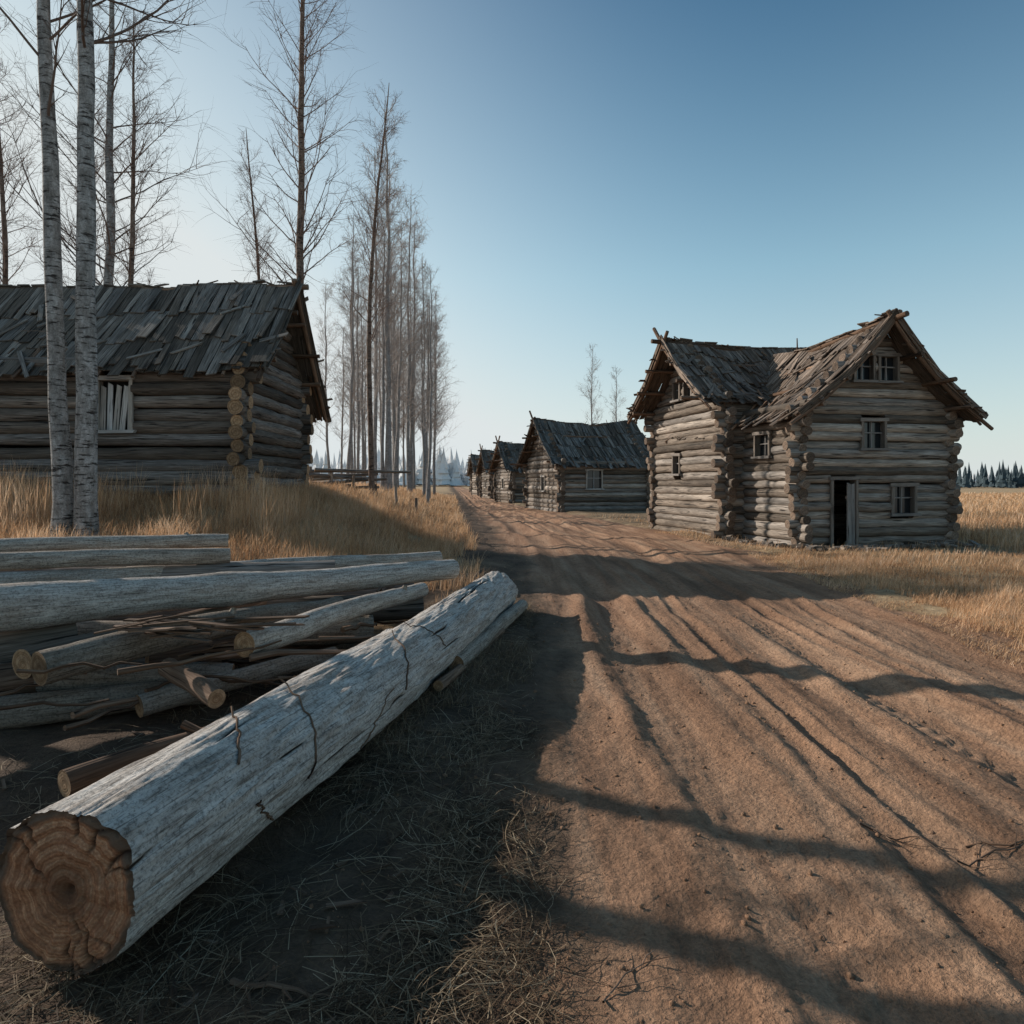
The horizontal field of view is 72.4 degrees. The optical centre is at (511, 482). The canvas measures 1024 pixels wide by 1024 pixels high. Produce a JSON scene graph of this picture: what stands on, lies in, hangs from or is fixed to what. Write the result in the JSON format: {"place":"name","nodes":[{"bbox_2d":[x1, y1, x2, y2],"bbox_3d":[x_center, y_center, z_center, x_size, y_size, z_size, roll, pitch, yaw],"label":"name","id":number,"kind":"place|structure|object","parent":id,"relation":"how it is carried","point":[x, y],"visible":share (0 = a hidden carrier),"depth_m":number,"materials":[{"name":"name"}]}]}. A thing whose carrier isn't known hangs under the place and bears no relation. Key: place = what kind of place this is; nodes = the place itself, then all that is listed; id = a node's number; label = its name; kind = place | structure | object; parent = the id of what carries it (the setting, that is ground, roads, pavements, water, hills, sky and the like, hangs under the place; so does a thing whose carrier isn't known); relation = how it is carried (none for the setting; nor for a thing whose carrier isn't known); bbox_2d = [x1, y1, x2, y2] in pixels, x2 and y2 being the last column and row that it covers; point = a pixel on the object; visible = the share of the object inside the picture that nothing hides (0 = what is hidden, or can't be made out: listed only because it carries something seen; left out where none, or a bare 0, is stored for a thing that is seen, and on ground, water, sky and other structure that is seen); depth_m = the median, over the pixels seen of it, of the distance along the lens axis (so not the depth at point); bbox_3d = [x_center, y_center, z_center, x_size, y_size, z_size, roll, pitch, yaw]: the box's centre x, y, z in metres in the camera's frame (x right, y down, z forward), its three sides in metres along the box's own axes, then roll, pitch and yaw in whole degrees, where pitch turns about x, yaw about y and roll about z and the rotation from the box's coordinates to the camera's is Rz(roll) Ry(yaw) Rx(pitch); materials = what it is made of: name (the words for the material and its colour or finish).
{"place":"outdoors","nodes":[
{"label":"outdoors","id":0,"kind":"place"},
{"bbox_2d":[0,485,1023,1023],"bbox_3d":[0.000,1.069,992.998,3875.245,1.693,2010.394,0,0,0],"label":"ground","id":1,"kind":"structure","parent":0,"point":[30,743],"depth_m":3.36,"materials":[{"name":"brown plant"}]},
{"bbox_2d":[0,8,42,284],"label":"birch tree","id":2,"kind":"object","parent":1,"relation":"on","point":[4,279],"visible":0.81,"depth_m":24.11,"materials":[{"name":"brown plant"}]},
{"bbox_2d":[0,58,72,284],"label":"birch tree","id":3,"kind":"object","parent":1,"relation":"on","point":[12,199],"visible":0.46,"depth_m":26.86,"materials":[{"name":"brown plant"}]},
{"bbox_2d":[0,623,77,662],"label":"stacked log","id":4,"kind":"object","parent":1,"relation":"on","point":[12,643],"visible":0.29,"depth_m":5.28,"materials":[{"name":"grey wood"}]},
{"bbox_2d":[0,559,459,631],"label":"stacked log","id":5,"kind":"object","parent":4,"relation":"on","point":[29,605],"visible":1,"depth_m":5.98,"materials":[{"name":"grey wood"}]},
{"bbox_2d":[0,1,141,285],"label":"birch tree","id":6,"kind":"object","parent":1,"relation":"on","point":[96,167],"visible":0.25,"depth_m":24.03,"materials":[{"name":"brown plant"}]},
{"bbox_2d":[0,0,185,536],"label":"birch tree","id":7,"kind":"object","parent":1,"relation":"on","point":[61,472],"visible":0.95,"depth_m":10.94,"materials":[{"name":"grey plant"}]},
{"bbox_2d":[0,680,204,728],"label":"stacked log","id":8,"kind":"object","parent":1,"relation":"on","point":[37,715],"visible":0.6,"depth_m":4.87,"materials":[{"name":"grey wood"}]},
{"bbox_2d":[0,662,234,691],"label":"stacked log","id":9,"kind":"object","parent":1,"relation":"on","point":[104,677],"visible":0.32,"depth_m":5.22,"materials":[{"name":"grey wood"}]},
{"bbox_2d":[20,0,227,535],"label":"birch tree","id":10,"kind":"object","parent":1,"relation":"on","point":[85,514],"visible":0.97,"depth_m":10.86,"materials":[{"name":"grey plant"}]},
{"bbox_2d":[63,1,189,285],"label":"birch tree","id":11,"kind":"object","parent":1,"relation":"on","point":[133,238],"visible":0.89,"depth_m":20.56,"materials":[{"name":"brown plant"}]},
{"bbox_2d":[0,0,259,285],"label":"birch tree","id":12,"kind":"object","parent":1,"relation":"on","point":[108,277],"visible":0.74,"depth_m":21.39,"materials":[{"name":"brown plant"}]},
{"bbox_2d":[57,726,205,796],"bbox_3d":[-1.972,1.568,4.222,0.148,0.165,1.363,0,0,32],"label":"stacked log","id":13,"kind":"object","parent":1,"relation":"on","point":[74,779],"visible":0.3,"depth_m":3.78,"materials":[{"name":"brown wood"}]},
{"bbox_2d":[130,656,148,663],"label":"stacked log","id":14,"kind":"object","parent":1,"relation":"on","point":[144,660],"visible":0.03,"depth_m":5.46,"materials":[{"name":"grey wood"}]},
{"bbox_2d":[0,275,332,496],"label":"log cabin","id":15,"kind":"object","parent":1,"relation":"on","point":[200,377],"visible":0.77,"depth_m":15.04,"materials":[{"name":"grey wood"}]},
{"bbox_2d":[98,375,137,433],"bbox_3d":[-8.422,-1.665,14.931,0.956,1.239,0.380,0,0,-1],"label":"window","id":16,"kind":"structure","parent":15,"relation":"in","point":[116,409],"depth_m":14.91,"materials":[{"name":"grey wood"}]},
{"bbox_2d":[0,636,339,695],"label":"stacked log","id":17,"kind":"object","parent":1,"relation":"on","point":[10,679],"visible":0.12,"depth_m":5.70,"materials":[{"name":"wood"}]},
{"bbox_2d":[12,601,266,678],"bbox_3d":[-2.800,1.216,6.156,0.236,0.219,3.079,0,0,19],"label":"stacked log","id":18,"kind":"object","parent":17,"relation":"on","point":[21,659],"visible":0.18,"depth_m":4.85,"materials":[{"name":"wood"}]},
{"bbox_2d":[30,596,343,685],"bbox_3d":[-2.396,1.174,5.726,0.241,0.291,2.731,0,0,30],"label":"stacked log","id":19,"kind":"object","parent":17,"relation":"on","point":[111,648],"visible":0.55,"depth_m":4.95,"materials":[{"name":"grey wood"}]},
{"bbox_2d":[76,615,373,645],"bbox_3d":[-2.854,1.301,6.094,3.246,0.397,0.300,0,0,-18],"label":"stacked log","id":20,"kind":"object","parent":17,"relation":"on","point":[85,627],"visible":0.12,"depth_m":6.36,"materials":[{"name":"grey wood"}]},
{"bbox_2d":[135,647,337,717],"bbox_3d":[-2.078,1.532,5.500,0.173,0.222,1.619,0,0,42],"label":"stacked log","id":21,"kind":"object","parent":1,"relation":"on","point":[167,697],"visible":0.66,"depth_m":5.39,"materials":[{"name":"grey wood"}]},
{"bbox_2d":[230,127,280,284],"bbox_3d":[-8.978,-5.668,24.134,2.831,12.643,2.764,0,0,7],"label":"birch tree","id":22,"kind":"object","parent":1,"relation":"on","point":[258,270],"visible":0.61,"depth_m":23.82,"materials":[{"name":"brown plant"}]},
{"bbox_2d":[0,586,514,1023],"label":"broken branches","id":23,"kind":"object","parent":1,"relation":"on","point":[155,627],"visible":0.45,"depth_m":4.81,"materials":[{"name":"brown wood"}]},
{"bbox_2d":[158,658,225,707],"bbox_3d":[-2.201,1.367,4.818,0.651,0.242,0.150,0,0,36],"label":"stacked log","id":24,"kind":"object","parent":23,"relation":"on","point":[205,691],"visible":0.95,"depth_m":4.72,"materials":[{"name":"brown wood"}]},
{"bbox_2d":[0,571,517,976],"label":"felled log","id":25,"kind":"object","parent":1,"relation":"on","point":[105,870],"visible":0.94,"depth_m":2.81,"materials":[{"name":"grey wood"}]},
{"bbox_2d":[103,595,423,620],"bbox_3d":[-2.793,1.287,6.950,3.849,0.376,0.319,0,0,-20],"label":"stacked log","id":26,"kind":"object","parent":1,"relation":"on","point":[409,610],"visible":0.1,"depth_m":7.33,"materials":[{"name":"wood"}]},
{"bbox_2d":[234,582,428,656],"bbox_3d":[-1.451,1.150,6.302,0.199,0.219,2.768,0,0,20],"label":"stacked log","id":27,"kind":"object","parent":26,"relation":"on","point":[319,619],"visible":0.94,"depth_m":5.80,"materials":[{"name":"grey wood"}]},
{"bbox_2d":[185,0,377,401],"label":"birch tree","id":28,"kind":"object","parent":1,"relation":"on","point":[302,188],"visible":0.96,"depth_m":22.45,"materials":[{"name":"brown plant"}]},
{"bbox_2d":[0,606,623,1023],"bbox_3d":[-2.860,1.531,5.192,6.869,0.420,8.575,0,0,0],"label":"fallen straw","id":29,"kind":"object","parent":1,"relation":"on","point":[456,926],"visible":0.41,"depth_m":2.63,"materials":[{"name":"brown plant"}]},
{"bbox_2d":[310,282,349,480],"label":"birch tree","id":30,"kind":"object","parent":1,"relation":"on","point":[324,383],"visible":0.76,"depth_m":58.95,"materials":[{"name":"grey plant"}]},
{"bbox_2d":[322,323,356,480],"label":"birch tree","id":31,"kind":"object","parent":1,"relation":"on","point":[341,433],"visible":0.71,"depth_m":56.42,"materials":[{"name":"grey plant"}]},
{"bbox_2d":[336,310,365,473],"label":"birch tree","id":32,"kind":"object","parent":1,"relation":"on","point":[354,435],"visible":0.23,"depth_m":60.95,"materials":[{"name":"grey plant"}]},
{"bbox_2d":[319,214,384,479],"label":"birch tree","id":33,"kind":"object","parent":1,"relation":"on","point":[341,390],"visible":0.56,"depth_m":53.84,"materials":[{"name":"grey plant"}]},
{"bbox_2d":[331,260,381,483],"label":"birch tree","id":34,"kind":"object","parent":1,"relation":"on","point":[358,428],"visible":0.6,"depth_m":52.11,"materials":[{"name":"grey plant"}]},
{"bbox_2d":[322,235,391,479],"bbox_3d":[-7.887,-6.158,36.157,3.873,13.715,3.401,0,0,32],"label":"birch tree","id":35,"kind":"object","parent":1,"relation":"on","point":[351,385],"visible":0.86,"depth_m":35.90,"materials":[{"name":"grey plant"}]},
{"bbox_2d":[348,366,367,459],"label":"birch tree","id":36,"kind":"object","parent":1,"relation":"on","point":[355,426],"visible":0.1,"depth_m":92.63,"materials":[{"name":"grey plant"}]},
{"bbox_2d":[309,466,417,512],"bbox_3d":[-6.148,0.424,26.604,5.168,2.073,1.267,0,0,-22],"label":"wooden fence","id":37,"kind":"object","parent":1,"relation":"on","point":[314,474],"visible":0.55,"depth_m":26.35,"materials":[{"name":"grey wood"}]},
{"bbox_2d":[346,286,381,483],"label":"birch tree","id":38,"kind":"object","parent":1,"relation":"on","point":[362,420],"visible":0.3,"depth_m":56.32,"materials":[{"name":"grey plant"}]},
{"bbox_2d":[316,583,413,595],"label":"stacked log","id":39,"kind":"object","parent":1,"relation":"on","point":[364,592],"visible":0.02,"depth_m":8.08,"materials":[{"name":"grey wood"}]},
{"bbox_2d":[0,560,334,576],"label":"stacked log","id":40,"kind":"object","parent":39,"relation":"on","point":[179,570],"visible":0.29,"depth_m":7.52,"materials":[{"name":"grey wood"}]},
{"bbox_2d":[0,532,228,551],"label":"stacked log","id":41,"kind":"object","parent":40,"relation":"on","point":[186,540],"visible":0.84,"depth_m":7.79,"materials":[{"name":"grey wood"}]},
{"bbox_2d":[0,548,230,570],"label":"stacked log","id":42,"kind":"object","parent":40,"relation":"on","point":[25,560],"visible":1,"depth_m":7.03,"materials":[{"name":"grey wood"}]},
{"bbox_2d":[0,551,441,583],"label":"stacked log","id":43,"kind":"object","parent":40,"relation":"on","point":[122,572],"visible":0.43,"depth_m":7.21,"materials":[{"name":"grey wood"}]},
{"bbox_2d":[353,348,378,481],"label":"birch tree","id":44,"kind":"object","parent":1,"relation":"on","point":[363,417],"visible":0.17,"depth_m":70.62,"materials":[{"name":"grey plant"}]},
{"bbox_2d":[356,325,379,481],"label":"birch tree","id":45,"kind":"object","parent":1,"relation":"on","point":[365,433],"visible":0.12,"depth_m":83.67,"materials":[{"name":"grey plant"}]},
{"bbox_2d":[328,79,416,495],"bbox_3d":[-5.018,-6.918,25.532,3.455,15.804,3.539,0,0,-34],"label":"birch tree","id":46,"kind":"object","parent":1,"relation":"on","point":[371,275],"visible":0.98,"depth_m":25.88,"materials":[{"name":"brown plant"}]},
{"bbox_2d":[356,285,391,473],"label":"birch tree","id":47,"kind":"object","parent":1,"relation":"on","point":[378,391],"visible":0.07,"depth_m":72.74,"materials":[{"name":"grey plant"}]},
{"bbox_2d":[338,142,418,483],"bbox_3d":[-7.383,-9.392,39.659,5.175,20.396,4.660,0,0,-4],"label":"birch tree","id":48,"kind":"object","parent":1,"relation":"on","point":[375,416],"visible":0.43,"depth_m":39.98,"materials":[{"name":"grey plant"}]},
{"bbox_2d":[346,161,419,489],"bbox_3d":[-7.052,-8.352,38.476,4.706,18.548,4.238,0,0,0],"label":"birch tree","id":49,"kind":"object","parent":1,"relation":"on","point":[396,305],"visible":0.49,"depth_m":37.99,"materials":[{"name":"grey plant"}]},
{"bbox_2d":[354,220,415,489],"bbox_3d":[-5.949,-6.053,34.242,4.176,13.802,3.121,0,0,37],"label":"birch tree","id":50,"kind":"object","parent":1,"relation":"on","point":[383,387],"visible":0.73,"depth_m":34.06,"materials":[{"name":"grey plant"}]},
{"bbox_2d":[356,232,414,490],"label":"birch tree","id":51,"kind":"object","parent":1,"relation":"on","point":[393,414],"visible":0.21,"depth_m":47.16,"materials":[{"name":"grey plant"}]},
{"bbox_2d":[364,326,410,435],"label":"birch tree","id":52,"kind":"object","parent":1,"relation":"on","point":[391,409],"visible":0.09,"depth_m":63.09,"materials":[{"name":"grey plant"}]},
{"bbox_2d":[339,89,443,493],"bbox_3d":[-5.453,-8.986,34.146,4.553,19.928,5.057,0,0,40],"label":"birch tree","id":53,"kind":"object","parent":1,"relation":"on","point":[388,350],"visible":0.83,"depth_m":34.06,"materials":[{"name":"grey plant"}]},
{"bbox_2d":[308,446,485,485],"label":"distant woodland","id":54,"kind":"object","parent":1,"relation":"on","point":[450,471],"visible":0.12,"depth_m":333.41,"materials":[{"name":"grey plant"}]},
{"bbox_2d":[380,318,413,434],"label":"birch tree","id":55,"kind":"object","parent":1,"relation":"on","point":[395,393],"visible":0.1,"depth_m":63.10,"materials":[{"name":"grey plant"}]},
{"bbox_2d":[377,270,419,484],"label":"birch tree","id":56,"kind":"object","parent":1,"relation":"on","point":[395,387],"visible":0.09,"depth_m":49.87,"materials":[{"name":"grey plant"}]},
{"bbox_2d":[385,335,414,487],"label":"birch tree","id":57,"kind":"object","parent":1,"relation":"on","point":[401,431],"visible":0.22,"depth_m":63.60,"materials":[{"name":"grey plant"}]},
{"bbox_2d":[379,297,425,458],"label":"birch tree","id":58,"kind":"object","parent":1,"relation":"on","point":[400,384],"visible":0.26,"depth_m":48.96,"materials":[{"name":"grey plant"}]},
{"bbox_2d":[396,338,409,470],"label":"birch tree","id":59,"kind":"object","parent":1,"relation":"on","point":[401,426],"visible":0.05,"depth_m":76.55,"materials":[{"name":"grey plant"}]},
{"bbox_2d":[378,195,435,491],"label":"birch tree","id":60,"kind":"object","parent":1,"relation":"on","point":[408,426],"visible":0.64,"depth_m":47.38,"materials":[{"name":"grey plant"}]},
{"bbox_2d":[378,224,442,487],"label":"birch tree","id":61,"kind":"object","parent":1,"relation":"on","point":[397,395],"visible":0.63,"depth_m":44.89,"materials":[{"name":"grey plant"}]},
{"bbox_2d":[401,352,419,441],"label":"birch tree","id":62,"kind":"object","parent":1,"relation":"on","point":[409,408],"visible":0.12,"depth_m":67.34,"materials":[{"name":"grey plant"}]},
{"bbox_2d":[396,318,426,489],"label":"birch tree","id":63,"kind":"object","parent":1,"relation":"on","point":[414,486],"visible":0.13,"depth_m":63.13,"materials":[{"name":"grey plant"}]},
{"bbox_2d":[400,271,429,485],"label":"birch tree","id":64,"kind":"object","parent":1,"relation":"on","point":[411,366],"visible":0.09,"depth_m":72.73,"materials":[{"name":"grey plant"}]},
{"bbox_2d":[394,216,440,491],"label":"birch tree","id":65,"kind":"object","parent":1,"relation":"on","point":[411,414],"visible":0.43,"depth_m":49.48,"materials":[{"name":"grey plant"}]},
{"bbox_2d":[405,311,438,497],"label":"birch tree","id":66,"kind":"object","parent":1,"relation":"on","point":[423,476],"visible":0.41,"depth_m":51.38,"materials":[{"name":"grey plant"}]},
{"bbox_2d":[400,303,451,486],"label":"birch tree","id":67,"kind":"object","parent":1,"relation":"on","point":[425,403],"visible":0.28,"depth_m":63.58,"materials":[{"name":"grey plant"}]},
{"bbox_2d":[405,253,454,491],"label":"birch tree","id":68,"kind":"object","parent":1,"relation":"on","point":[424,404],"visible":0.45,"depth_m":60.16,"materials":[{"name":"grey plant"}]},
{"bbox_2d":[404,290,458,498],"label":"birch tree","id":69,"kind":"object","parent":1,"relation":"on","point":[427,345],"visible":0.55,"depth_m":48.41,"materials":[{"name":"grey plant"}]},
{"bbox_2d":[403,264,461,504],"bbox_3d":[-4.334,-5.425,39.441,3.986,14.116,3.500,0,0,11],"label":"birch tree","id":70,"kind":"object","parent":1,"relation":"on","point":[431,383],"visible":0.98,"depth_m":39.06,"materials":[{"name":"grey plant"}]},
{"bbox_2d":[420,362,450,458],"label":"birch tree","id":71,"kind":"object","parent":1,"relation":"on","point":[437,425],"visible":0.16,"depth_m":69.57,"materials":[{"name":"grey plant"}]},
{"bbox_2d":[420,293,454,490],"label":"birch tree","id":72,"kind":"object","parent":1,"relation":"on","point":[436,300],"visible":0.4,"depth_m":67.20,"materials":[{"name":"grey plant"}]},
{"bbox_2d":[426,323,453,494],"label":"birch tree","id":73,"kind":"object","parent":1,"relation":"on","point":[434,476],"visible":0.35,"depth_m":66.20,"materials":[{"name":"grey plant"}]},
{"bbox_2d":[465,457,471,491],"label":"log cabin","id":74,"kind":"object","parent":1,"relation":"on","point":[468,459],"visible":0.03,"depth_m":127.78,"materials":[{"name":"grey wood"}]},
{"bbox_2d":[433,628,504,691],"bbox_3d":[-0.364,1.629,6.603,0.114,0.127,2.060,0,0,13],"label":"fallen pole","id":75,"kind":"object","parent":1,"relation":"on","point":[443,681],"visible":0.55,"depth_m":5.85,"materials":[{"name":"wood"}]},
{"bbox_2d":[467,453,480,495],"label":"log cabin","id":76,"kind":"object","parent":1,"relation":"on","point":[475,483],"visible":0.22,"depth_m":99.72,"materials":[{"name":"grey wood"}]},
{"bbox_2d":[473,444,494,498],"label":"log cabin","id":77,"kind":"object","parent":1,"relation":"on","point":[487,488],"visible":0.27,"depth_m":78.51,"materials":[{"name":"grey wood"}]},
{"bbox_2d":[447,599,527,669],"bbox_3d":[-0.169,1.594,7.646,0.198,0.208,2.973,0,0,13],"label":"fallen pole","id":78,"kind":"object","parent":1,"relation":"on","point":[507,617],"visible":0.8,"depth_m":7.15,"materials":[{"name":"grey wood"}]},
{"bbox_2d":[482,436,524,503],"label":"log cabin","id":79,"kind":"object","parent":1,"relation":"on","point":[508,484],"visible":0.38,"depth_m":60.89,"materials":[{"name":"grey wood"}]},
{"bbox_2d":[0,459,1023,667],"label":"dry grass","id":80,"kind":"structure","parent":1,"relation":"on","point":[20,513],"depth_m":13.27,"materials":[{"name":"beige plant"}]},
{"bbox_2d":[510,411,650,511],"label":"log cabin","id":81,"kind":"object","parent":1,"relation":"on","point":[585,467],"visible":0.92,"depth_m":42.28,"materials":[{"name":"grey wood"}]},
{"bbox_2d":[539,469,604,491],"bbox_3d":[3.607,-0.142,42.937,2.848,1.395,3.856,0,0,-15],"label":"windows","id":82,"kind":"structure","parent":81,"relation":"in","point":[594,477],"depth_m":41.50,"materials":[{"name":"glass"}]},
{"bbox_2d":[574,344,603,424],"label":"birch tree","id":83,"kind":"object","parent":1,"relation":"on","point":[590,390],"visible":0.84,"depth_m":67.89,"materials":[{"name":"grey plant"}]},
{"bbox_2d":[605,364,626,421],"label":"birch tree","id":84,"kind":"object","parent":1,"relation":"on","point":[616,380],"visible":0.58,"depth_m":70.20,"materials":[{"name":"grey plant"}]},
{"bbox_2d":[229,823,1023,1023],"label":"fallen twigs","id":85,"kind":"object","parent":1,"relation":"on","point":[254,984],"visible":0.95,"depth_m":2.35,"materials":[{"name":"brown wood"}]},
{"bbox_2d":[643,329,963,544],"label":"log walls","id":86,"kind":"structure","parent":1,"relation":"on","point":[724,484],"depth_m":19.33,"materials":[{"name":"grey wood"}]},
{"bbox_2d":[669,351,921,545],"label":"windows and door","id":87,"kind":"structure","parent":86,"relation":"attached to","point":[903,501],"depth_m":19.04,"materials":[{"name":"grey wood"}]},
{"bbox_2d":[626,308,993,442],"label":"plank roof","id":88,"kind":"structure","parent":86,"relation":"on","point":[782,375],"depth_m":20.99,"materials":[{"name":"grey wood"}]},
{"bbox_2d":[722,536,980,551],"bbox_3d":[9.099,1.636,18.474,6.685,0.256,2.836,0,0,12],"label":"wood rubble","id":89,"kind":"object","parent":1,"relation":"on","point":[852,547],"visible":0.84,"depth_m":18.35,"materials":[{"name":"grey wood"}]},
{"bbox_2d":[955,461,1023,487],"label":"spruce forest","id":90,"kind":"object","parent":1,"relation":"on","point":[1004,478],"visible":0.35,"depth_m":235.33,"materials":[{"name":"green plant"}]},
{"bbox_2d":[0,0,1023,476],"label":"sky","id":91,"kind":"structure","parent":0,"point":[603,174],"materials":[{"name":"blue"}]},
{"bbox_2d":[416,486,1023,1023],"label":"dirt road","id":92,"kind":"structure","parent":0,"point":[652,864],"depth_m":3.90,"materials":[{"name":"brown soil"}]},
{"bbox_2d":[272,538,1023,1023],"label":"dirt clods","id":93,"kind":"object","parent":92,"relation":"on","point":[850,974],"visible":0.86,"depth_m":3.97,"materials":[{"name":"brown soil"}]}
]}

